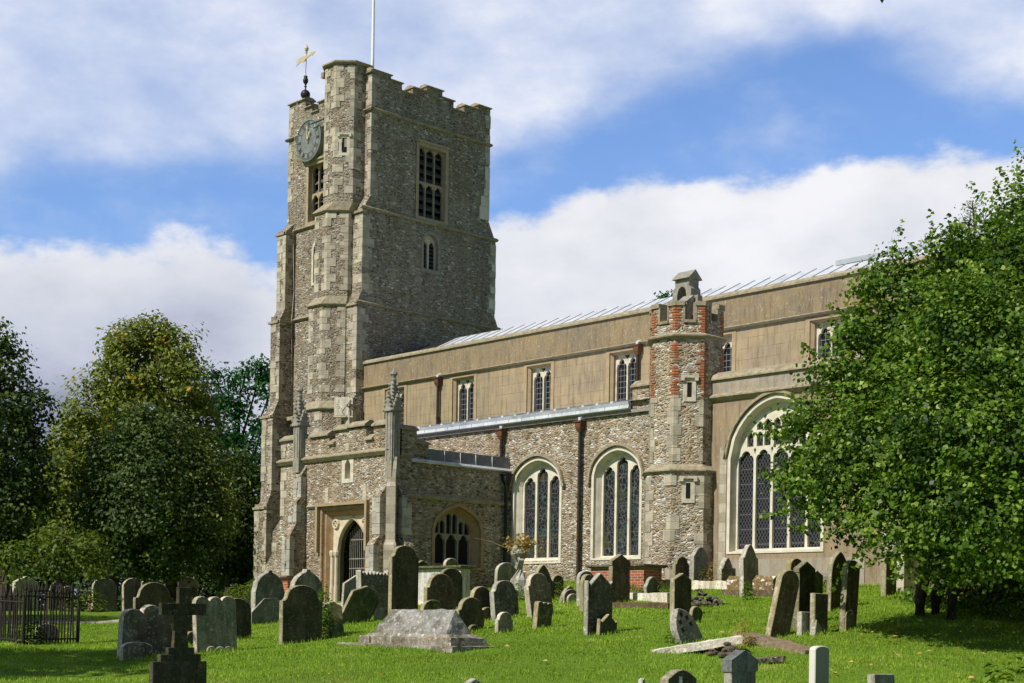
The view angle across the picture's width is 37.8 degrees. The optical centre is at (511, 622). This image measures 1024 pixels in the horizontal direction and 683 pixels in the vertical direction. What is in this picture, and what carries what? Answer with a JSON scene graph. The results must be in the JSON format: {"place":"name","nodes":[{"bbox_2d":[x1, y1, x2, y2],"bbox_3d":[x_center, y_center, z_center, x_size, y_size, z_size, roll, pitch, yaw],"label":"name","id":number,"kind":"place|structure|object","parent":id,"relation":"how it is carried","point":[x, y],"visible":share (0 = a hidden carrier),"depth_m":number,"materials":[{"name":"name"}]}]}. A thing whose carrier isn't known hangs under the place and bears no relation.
{"place":"outdoors","nodes":[
{"label":"outdoors","id":0,"kind":"place"},
{"bbox_2d":[2,602,340,622],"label":"path","id":1,"kind":"structure","parent":0,"point":[113,621],"depth_m":41.53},
{"bbox_2d":[18,580,932,660],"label":"long grass","id":2,"kind":"structure","parent":0,"point":[855,629],"depth_m":30.88,"materials":[{"name":"plant"}]},
{"bbox_2d":[0,583,1023,682],"bbox_3d":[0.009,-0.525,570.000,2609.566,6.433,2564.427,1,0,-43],"label":"ground","id":3,"kind":"structure","parent":0,"point":[585,665],"depth_m":26.05,"materials":[{"name":"plant"}]},
{"bbox_2d":[12,576,37,610],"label":"headstone","id":4,"kind":"object","parent":3,"relation":"on","point":[21,585],"visible":0.38,"depth_m":59.85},
{"bbox_2d":[14,614,48,643],"bbox_3d":[-10.036,0.147,31.209,0.748,0.648,0.735,1,0,-43],"label":"shrub","id":5,"kind":"object","parent":3,"relation":"on","point":[38,640],"visible":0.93,"depth_m":31.08,"materials":[{"name":"green plant"}]},
{"bbox_2d":[0,316,71,610],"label":"dark tree","id":6,"kind":"object","parent":3,"relation":"on","point":[17,421],"visible":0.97,"depth_m":53.61,"materials":[{"name":"green plant"}]},
{"bbox_2d":[0,579,80,644],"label":"grave railing","id":7,"kind":"object","parent":3,"relation":"on","point":[15,601],"visible":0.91,"depth_m":31.61,"materials":[{"name":"metal"}]},
{"bbox_2d":[0,520,123,611],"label":"sapling","id":8,"kind":"object","parent":3,"relation":"on","point":[61,558],"visible":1,"depth_m":49.75,"materials":[{"name":"green plant"}]},
{"bbox_2d":[58,587,112,611],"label":"shrub","id":9,"kind":"object","parent":3,"relation":"on","point":[100,608],"visible":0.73,"depth_m":49.84,"materials":[{"name":"green plant"}]},
{"bbox_2d":[91,578,116,611],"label":"headstone","id":10,"kind":"object","parent":3,"relation":"on","point":[109,589],"visible":0.61,"depth_m":60.03,"materials":[{"name":"grey stone"}]},
{"bbox_2d":[122,578,141,610],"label":"headstone","id":11,"kind":"object","parent":3,"relation":"on","point":[131,587],"visible":0.55,"depth_m":59.80,"materials":[{"name":"grey stone"}]},
{"bbox_2d":[7,452,259,610],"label":"hedge","id":12,"kind":"object","parent":3,"relation":"on","point":[207,592],"visible":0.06,"depth_m":79.32,"materials":[{"name":"green plant"}]},
{"bbox_2d":[119,642,151,660],"bbox_3d":[-6.831,0.636,27.200,0.608,0.561,0.120,1,0,-43],"label":"footstone","id":13,"kind":"object","parent":3,"relation":"on","point":[131,649],"visible":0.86,"depth_m":27.11,"materials":[{"name":"stone"}]},
{"bbox_2d":[27,309,253,603],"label":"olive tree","id":14,"kind":"object","parent":3,"relation":"on","point":[159,353],"visible":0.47,"depth_m":65.23,"materials":[{"name":"green plant"}]},
{"bbox_2d":[117,605,173,656],"bbox_3d":[-6.975,0.278,28.741,1.227,1.226,0.160,2,2,-43],"label":"headstone","id":15,"kind":"object","parent":3,"relation":"on","point":[149,624],"visible":0.65,"depth_m":28.61,"materials":[{"name":"stone"}]},
{"bbox_2d":[55,392,246,591],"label":"round tree","id":16,"kind":"object","parent":3,"relation":"on","point":[110,504],"visible":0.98,"depth_m":55.14,"materials":[{"name":"green plant"}]},
{"bbox_2d":[133,582,173,609],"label":"headstone","id":17,"kind":"object","parent":3,"relation":"on","point":[153,593],"visible":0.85,"depth_m":46.09,"materials":[{"name":"stone"}]},
{"bbox_2d":[149,587,206,682],"bbox_3d":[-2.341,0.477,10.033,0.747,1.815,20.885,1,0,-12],"label":"cross monument","id":18,"kind":"object","parent":3,"relation":"on","point":[179,661],"visible":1,"depth_m":19.97,"materials":[{"name":"stone"}]},
{"bbox_2d":[177,577,197,595],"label":"headstone","id":19,"kind":"object","parent":3,"relation":"on","point":[183,583],"visible":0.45,"depth_m":59.95,"materials":[{"name":"grey stone"}]},
{"bbox_2d":[192,596,236,652],"bbox_3d":[-5.736,0.165,28.901,0.910,1.331,0.130,-2,0,-43],"label":"headstone","id":20,"kind":"object","parent":3,"relation":"on","point":[215,626],"visible":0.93,"depth_m":28.84,"materials":[{"name":"green stone"}]},
{"bbox_2d":[171,444,260,595],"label":"evergreen tree","id":21,"kind":"object","parent":3,"relation":"on","point":[240,563],"visible":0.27,"depth_m":73.09,"materials":[{"name":"green plant"}]},
{"bbox_2d":[196,353,269,595],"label":"feathery tree","id":22,"kind":"object","parent":3,"relation":"on","point":[239,407],"visible":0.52,"depth_m":77.73,"materials":[{"name":"green plant"}]},
{"bbox_2d":[221,584,250,605],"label":"shrub","id":23,"kind":"object","parent":3,"relation":"on","point":[237,595],"visible":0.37,"depth_m":45.88,"materials":[{"name":"green plant"}]},
{"bbox_2d":[234,598,250,638],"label":"headstone","id":24,"kind":"object","parent":3,"relation":"on","point":[243,617],"visible":0.52,"depth_m":31.91,"materials":[{"name":"stone"}]},
{"bbox_2d":[251,598,278,624],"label":"headstone","id":25,"kind":"object","parent":3,"relation":"on","point":[264,610],"visible":0.54,"depth_m":37.62,"materials":[{"name":"grey stone"}]},
{"bbox_2d":[251,570,284,608],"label":"headstone","id":26,"kind":"object","parent":3,"relation":"on","point":[267,583],"visible":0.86,"depth_m":37.66,"materials":[{"name":"grey stone"}]},
{"bbox_2d":[278,575,294,591],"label":"chest tomb","id":27,"kind":"object","parent":3,"relation":"on","point":[286,580],"visible":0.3,"depth_m":44.59,"materials":[{"name":"red brick"}]},
{"bbox_2d":[279,585,321,644],"bbox_3d":[-4.422,-0.047,31.350,1.019,1.458,0.130,1,0,-43],"label":"headstone","id":28,"kind":"object","parent":3,"relation":"on","point":[300,612],"visible":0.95,"depth_m":31.26,"materials":[{"name":"stone"}]},
{"bbox_2d":[289,569,323,604],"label":"headstone","id":29,"kind":"object","parent":3,"relation":"on","point":[307,577],"visible":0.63,"depth_m":38.08,"materials":[{"name":"grey stone"}]},
{"bbox_2d":[318,584,333,637],"bbox_3d":[-4.021,-0.259,32.046,0.474,1.208,0.472,1,0,-43],"label":"ivy clump","id":30,"kind":"object","parent":3,"relation":"on","point":[329,613],"visible":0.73,"depth_m":31.99,"materials":[{"name":"green plant"}]},
{"bbox_2d":[322,602,343,636],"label":"headstone","id":31,"kind":"object","parent":3,"relation":"on","point":[338,626],"visible":0.39,"depth_m":32.41,"materials":[{"name":"stone"}]},
{"bbox_2d":[341,575,355,606],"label":"headstone","id":32,"kind":"object","parent":3,"relation":"on","point":[348,585],"visible":0.34,"depth_m":42.46,"materials":[{"name":"grey stone"}]},
{"bbox_2d":[342,586,378,623],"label":"headstone","id":33,"kind":"object","parent":3,"relation":"on","point":[361,603],"visible":0.79,"depth_m":36.20,"materials":[{"name":"stone"}]},
{"bbox_2d":[356,570,388,615],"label":"headstone","id":34,"kind":"object","parent":3,"relation":"on","point":[376,581],"visible":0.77,"depth_m":38.51,"materials":[{"name":"stone"}]},
{"bbox_2d":[374,607,387,620],"bbox_3d":[-3.205,-0.080,36.700,0.418,0.562,0.100,1,0,-43],"label":"footstone","id":35,"kind":"object","parent":3,"relation":"on","point":[381,612],"visible":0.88,"depth_m":36.62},
{"bbox_2d":[388,545,418,612],"bbox_3d":[-2.639,-0.831,36.400,0.850,2.064,0.130,1,0,-43],"label":"headstone","id":36,"kind":"object","parent":3,"relation":"on","point":[403,577],"visible":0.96,"depth_m":36.31,"materials":[{"name":"stone"}]},
{"bbox_2d":[338,609,502,652],"bbox_3d":[-1.782,0.277,29.118,1.432,1.068,3.535,1,0,-43],"label":"coped tomb","id":37,"kind":"object","parent":3,"relation":"on","point":[448,631],"visible":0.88,"depth_m":28.61,"materials":[{"name":"stone"}]},
{"bbox_2d":[420,600,442,609],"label":"headstone","id":38,"kind":"object","parent":3,"relation":"on","point":[432,604],"visible":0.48,"depth_m":35.81,"materials":[{"name":"stone"}]},
{"bbox_2d":[423,574,455,609],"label":"headstone","id":39,"kind":"object","parent":3,"relation":"on","point":[440,588],"visible":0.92,"depth_m":36.11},
{"bbox_2d":[418,565,476,604],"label":"chest tomb","id":40,"kind":"object","parent":3,"relation":"on","point":[426,573],"visible":0.37,"depth_m":40.65,"materials":[{"name":"stone"}]},
{"bbox_2d":[440,568,462,606],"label":"headstone","id":41,"kind":"object","parent":3,"relation":"on","point":[454,575],"visible":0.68,"depth_m":38.86,"materials":[{"name":"stone"}]},
{"bbox_2d":[455,597,483,629],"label":"headstone","id":42,"kind":"object","parent":3,"relation":"on","point":[469,610],"visible":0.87,"depth_m":31.84,"materials":[{"name":"stone"}]},
{"bbox_2d":[470,586,489,607],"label":"headstone","id":43,"kind":"object","parent":3,"relation":"on","point":[481,594],"visible":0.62,"depth_m":34.41,"materials":[{"name":"stone"}]},
{"bbox_2d":[489,580,518,620],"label":"headstone","id":44,"kind":"object","parent":3,"relation":"on","point":[503,594],"visible":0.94,"depth_m":34.30,"materials":[{"name":"stone"}]},
{"bbox_2d":[495,612,512,632],"bbox_3d":[-0.167,0.127,30.800,0.438,0.678,0.100,1,0,-43],"label":"footstone","id":45,"kind":"object","parent":3,"relation":"on","point":[503,620],"visible":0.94,"depth_m":30.72,"materials":[{"name":"grey stone"}]},
{"bbox_2d":[494,563,515,582],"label":"headstone","id":46,"kind":"object","parent":3,"relation":"on","point":[504,571],"visible":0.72,"depth_m":44.88,"materials":[{"name":"grey stone"}]},
{"bbox_2d":[475,533,546,596],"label":"urn","id":47,"kind":"object","parent":3,"relation":"on","point":[519,550],"visible":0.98,"depth_m":41.33,"materials":[{"name":"beige stone"}]},
{"bbox_2d":[524,573,553,617],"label":"headstone","id":48,"kind":"object","parent":3,"relation":"on","point":[537,586],"visible":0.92,"depth_m":34.51,"materials":[{"name":"stone"}]},
{"bbox_2d":[532,601,552,628],"bbox_3d":[0.637,-0.022,31.459,0.447,0.809,0.130,8,-5,-43],"label":"footstone","id":49,"kind":"object","parent":3,"relation":"on","point":[542,614],"visible":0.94,"depth_m":31.37,"materials":[{"name":"stone"}]},
{"bbox_2d":[535,565,553,598],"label":"headstone","id":50,"kind":"object","parent":3,"relation":"on","point":[543,570],"visible":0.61,"depth_m":39.51,"materials":[{"name":"stone"}]},
{"bbox_2d":[551,575,563,597],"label":"headstone","id":51,"kind":"object","parent":3,"relation":"on","point":[554,578],"visible":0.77,"depth_m":40.62,"materials":[{"name":"stone"}]},
{"bbox_2d":[576,571,593,605],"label":"headstone","id":52,"kind":"object","parent":3,"relation":"on","point":[580,575],"visible":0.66,"depth_m":36.87,"materials":[{"name":"stone"}]},
{"bbox_2d":[580,574,592,611],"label":"headstone","id":53,"kind":"object","parent":3,"relation":"on","point":[588,577],"visible":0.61,"depth_m":35.31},
{"bbox_2d":[583,573,612,635],"bbox_3d":[1.728,-0.252,30.050,0.726,1.470,0.120,1,0,-43],"label":"headstone","id":54,"kind":"object","parent":3,"relation":"on","point":[598,588],"visible":0.76,"depth_m":29.92,"materials":[{"name":"stone"}]},
{"bbox_2d":[597,614,616,635],"bbox_3d":[1.891,0.171,29.904,0.516,0.666,0.090,6,-4,-43],"label":"footstone","id":55,"kind":"object","parent":3,"relation":"on","point":[606,623],"visible":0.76,"depth_m":29.84,"materials":[{"name":"stone"}]},
{"bbox_2d":[608,554,630,602],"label":"headstone","id":56,"kind":"object","parent":3,"relation":"on","point":[619,565],"visible":0.81,"depth_m":36.93,"materials":[{"name":"stone"}]},
{"bbox_2d":[585,564,667,590],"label":"chest tomb","id":57,"kind":"object","parent":3,"relation":"on","point":[640,574],"visible":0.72,"depth_m":41.27,"materials":[{"name":"red brick"}]},
{"bbox_2d":[252,60,1015,601],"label":"church","id":58,"kind":"structure","parent":3,"relation":"on","point":[426,408],"depth_m":48.23,"materials":[{"name":"stone"}]},
{"bbox_2d":[296,44,315,97],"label":"weathervane","id":59,"kind":"object","parent":58,"relation":"on","point":[305,93],"visible":1,"depth_m":66.22,"materials":[{"name":"gold metal"}]},
{"bbox_2d":[305,155,323,225],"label":"belfry window","id":60,"kind":"structure","parent":58,"relation":"in","point":[318,163],"depth_m":65.50,"materials":[{"name":"stone"}]},
{"bbox_2d":[371,0,374,67],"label":"flagpole","id":61,"kind":"object","parent":58,"relation":"on","point":[373,33],"visible":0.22,"depth_m":66.62,"materials":[{"name":"metal"}]},
{"bbox_2d":[382,385,406,424],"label":"clerestory window","id":62,"kind":"structure","parent":58,"relation":"in","point":[403,390],"depth_m":60.71,"materials":[{"name":"beige stone"}]},
{"bbox_2d":[421,231,440,275],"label":"small tower window","id":63,"kind":"structure","parent":58,"relation":"in","point":[429,237],"depth_m":64.82,"materials":[{"name":"grey stone"}]},
{"bbox_2d":[416,138,449,225],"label":"belfry window","id":64,"kind":"structure","parent":58,"relation":"in","point":[427,166],"depth_m":64.93,"materials":[{"name":"stone"}]},
{"bbox_2d":[431,503,483,570],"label":"porch window","id":65,"kind":"structure","parent":58,"relation":"in","point":[455,529],"depth_m":47.23,"materials":[{"name":"brown stone"}]},
{"bbox_2d":[449,373,476,422],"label":"clerestory window","id":66,"kind":"structure","parent":58,"relation":"in","point":[463,389],"depth_m":58.00,"materials":[{"name":"beige stone"}]},
{"bbox_2d":[508,453,565,563],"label":"aisle window","id":67,"kind":"structure","parent":58,"relation":"in","point":[537,494],"depth_m":47.75,"materials":[{"name":"stone"}]},
{"bbox_2d":[523,361,553,412],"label":"clerestory window","id":68,"kind":"structure","parent":58,"relation":"in","point":[538,394],"depth_m":54.96,"materials":[{"name":"beige stone"}]},
{"bbox_2d":[586,443,644,559],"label":"aisle window","id":69,"kind":"structure","parent":58,"relation":"in","point":[616,483],"depth_m":45.28,"materials":[{"name":"stone"}]},
{"bbox_2d":[605,348,639,407],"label":"clerestory window","id":70,"kind":"structure","parent":58,"relation":"in","point":[620,366],"depth_m":52.01,"materials":[{"name":"beige stone"}]},
{"bbox_2d":[723,331,735,371],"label":"clerestory window","id":71,"kind":"structure","parent":58,"relation":"in","point":[729,349],"depth_m":48.52,"materials":[{"name":"beige stone"}]},
{"bbox_2d":[721,390,828,553],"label":"chapel window","id":72,"kind":"structure","parent":58,"relation":"in","point":[746,458],"depth_m":41.43,"materials":[{"name":"stone"}]},
{"bbox_2d":[805,314,848,360],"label":"clerestory window","id":73,"kind":"structure","parent":58,"relation":"in","point":[814,336],"depth_m":45.94,"materials":[{"name":"beige stone"}]},
{"bbox_2d":[612,602,669,608],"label":"grave slab","id":74,"kind":"structure","parent":3,"relation":"on","point":[659,605],"depth_m":35.41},
{"bbox_2d":[630,593,669,601],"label":"kerb block","id":75,"kind":"structure","parent":3,"relation":"on","point":[658,597],"depth_m":36.92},
{"bbox_2d":[643,577,660,592],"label":"headstone","id":76,"kind":"object","parent":3,"relation":"on","point":[651,584],"visible":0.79,"depth_m":38.98,"materials":[{"name":"stone"}]},
{"bbox_2d":[296,625,1020,677],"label":"fallen leaves","id":77,"kind":"object","parent":3,"relation":"on","point":[845,653],"visible":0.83,"depth_m":25.39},
{"bbox_2d":[660,669,696,682],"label":"headstone","id":78,"kind":"object","parent":3,"relation":"on","point":[678,676],"visible":1,"depth_m":19.71,"materials":[{"name":"stone"}]},
{"bbox_2d":[672,557,688,577],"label":"headstone","id":79,"kind":"object","parent":3,"relation":"on","point":[680,565],"visible":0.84,"depth_m":41.30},
{"bbox_2d":[670,573,691,615],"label":"headstone","id":80,"kind":"object","parent":3,"relation":"on","point":[680,589],"visible":0.66,"depth_m":32.46,"materials":[{"name":"stone"}]},
{"bbox_2d":[670,608,703,643],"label":"headstone","id":81,"kind":"object","parent":3,"relation":"on","point":[684,626],"visible":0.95,"depth_m":27.81,"materials":[{"name":"grey stone"}]},
{"bbox_2d":[689,606,701,621],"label":"headstone","id":82,"kind":"object","parent":3,"relation":"on","point":[695,612],"visible":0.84,"depth_m":31.39,"materials":[{"name":"stone"}]},
{"bbox_2d":[652,635,742,653],"bbox_3d":[3.250,0.429,26.377,1.584,0.419,0.629,1,0,2],"label":"fallen slab","id":83,"kind":"object","parent":3,"relation":"on","point":[707,644],"depth_m":26.07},
{"bbox_2d":[690,547,707,580],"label":"headstone","id":84,"kind":"object","parent":3,"relation":"on","point":[698,559],"visible":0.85,"depth_m":41.40,"materials":[{"name":"grey stone"}]},
{"bbox_2d":[691,589,722,605],"bbox_3d":[4.431,-0.566,35.382,1.184,0.438,1.169,1,0,-43],"label":"rubble","id":85,"kind":"object","parent":3,"relation":"on","point":[696,600],"visible":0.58,"depth_m":35.10,"materials":[{"name":"stone"}]},
{"bbox_2d":[692,580,726,589],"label":"stone kerb","id":86,"kind":"structure","parent":3,"relation":"on","point":[715,584],"depth_m":39.78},
{"bbox_2d":[717,558,733,580],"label":"headstone","id":87,"kind":"object","parent":3,"relation":"on","point":[725,569],"visible":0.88,"depth_m":41.34,"materials":[{"name":"stone"}]},
{"bbox_2d":[705,642,751,657],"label":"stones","id":88,"kind":"object","parent":3,"relation":"on","point":[727,650],"visible":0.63,"depth_m":25.88,"materials":[{"name":"stone"}]},
{"bbox_2d":[721,650,757,682],"bbox_3d":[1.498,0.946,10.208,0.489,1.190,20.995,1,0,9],"label":"headstone","id":89,"kind":"object","parent":3,"relation":"on","point":[739,666],"visible":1,"depth_m":20.20,"materials":[{"name":"grey stone"}]},
{"bbox_2d":[732,617,753,647],"bbox_3d":[4.190,0.228,27.109,0.511,0.663,0.512,1,0,-10],"label":"dry plant","id":90,"kind":"object","parent":3,"relation":"on","point":[746,638],"visible":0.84,"depth_m":27.07,"materials":[{"name":"brown plant"}]},
{"bbox_2d":[739,544,757,596],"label":"headstone","id":91,"kind":"object","parent":3,"relation":"on","point":[748,565],"visible":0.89,"depth_m":37.34,"materials":[{"name":"grey stone"}]},
{"bbox_2d":[722,575,776,596],"bbox_3d":[6.157,-0.806,37.690,0.780,0.748,1.610,1,0,-43],"label":"lichen tomb","id":92,"kind":"object","parent":3,"relation":"on","point":[763,586],"visible":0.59,"depth_m":37.28,"materials":[{"name":"stone"}]},
{"bbox_2d":[755,656,785,663],"bbox_3d":[4.212,0.628,24.795,0.570,0.131,0.387,1,0,-15],"label":"fallen slab","id":93,"kind":"object","parent":3,"relation":"on","point":[776,659],"depth_m":24.65,"materials":[{"name":"stone"}]},
{"bbox_2d":[733,632,811,654],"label":"fallen slab","id":94,"kind":"structure","parent":3,"relation":"on","point":[771,642],"depth_m":26.87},
{"bbox_2d":[765,570,798,636],"bbox_3d":[5.105,-0.229,28.299,0.590,1.548,0.130,17,-7,-43],"label":"headstone","id":95,"kind":"object","parent":3,"relation":"on","point":[784,597],"visible":0.93,"depth_m":28.20,"materials":[{"name":"stone"}]},
{"bbox_2d":[792,561,814,630],"bbox_3d":[5.644,-0.390,28.950,0.550,1.578,0.140,1,0,-43],"label":"headstone","id":96,"kind":"object","parent":3,"relation":"on","point":[804,571],"visible":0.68,"depth_m":28.84,"materials":[{"name":"stone"}]},
{"bbox_2d":[797,611,809,635],"bbox_3d":[5.512,0.146,28.350,0.269,0.693,0.120,1,0,-43],"label":"footstone","id":97,"kind":"object","parent":3,"relation":"on","point":[803,620],"visible":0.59,"depth_m":28.27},
{"bbox_2d":[809,646,828,682],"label":"headstone","id":98,"kind":"object","parent":3,"relation":"on","point":[818,664],"visible":1,"depth_m":20.51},
{"bbox_2d":[810,593,827,632],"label":"headstone","id":99,"kind":"object","parent":3,"relation":"on","point":[819,607],"visible":0.61,"depth_m":28.31,"materials":[{"name":"stone"}]},
{"bbox_2d":[815,570,822,593],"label":"headstone","id":100,"kind":"object","parent":3,"relation":"on","point":[818,582],"visible":0.23,"depth_m":30.69,"materials":[{"name":"stone"}]},
{"bbox_2d":[826,551,845,610],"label":"headstone","id":101,"kind":"object","parent":3,"relation":"on","point":[834,570],"visible":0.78,"depth_m":32.90,"materials":[{"name":"stone"}]},
{"bbox_2d":[838,560,859,630],"bbox_3d":[6.492,-0.389,28.833,0.421,1.610,0.130,8,-5,-43],"label":"headstone","id":102,"kind":"object","parent":3,"relation":"on","point":[849,589],"visible":0.73,"depth_m":28.73,"materials":[{"name":"stone"}]},
{"bbox_2d":[845,610,854,630],"bbox_3d":[6.451,0.092,28.752,0.303,0.653,0.100,4,-2,-43],"label":"footstone","id":103,"kind":"object","parent":3,"relation":"on","point":[849,618],"visible":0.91,"depth_m":28.70,"materials":[{"name":"stone"}]},
{"bbox_2d":[867,674,894,682],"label":"headstone","id":104,"kind":"object","parent":3,"relation":"on","point":[880,678],"visible":1,"depth_m":19.73,"materials":[{"name":"grey stone"}]},
{"bbox_2d":[747,139,1023,622],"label":"lime tree","id":105,"kind":"object","parent":3,"relation":"on","point":[955,491],"visible":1,"depth_m":26.99,"materials":[{"name":"green plant"}]},
{"bbox_2d":[881,551,896,596],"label":"headstone","id":106,"kind":"object","parent":3,"relation":"on","point":[888,587],"visible":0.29,"depth_m":35.46,"materials":[{"name":"stone"}]},
{"bbox_2d":[953,197,993,237],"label":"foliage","id":107,"kind":"object","parent":3,"relation":"on","point":[969,224],"visible":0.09,"depth_m":51.89,"materials":[{"name":"green plant"}]},
{"bbox_2d":[971,656,1023,682],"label":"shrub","id":108,"kind":"object","parent":3,"relation":"on","point":[986,675],"visible":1,"depth_m":19.62,"materials":[{"name":"green plant"}]},
{"bbox_2d":[0,0,1023,608],"label":"sky","id":109,"kind":"structure","parent":0,"point":[638,145],"materials":[{"name":"blue"}]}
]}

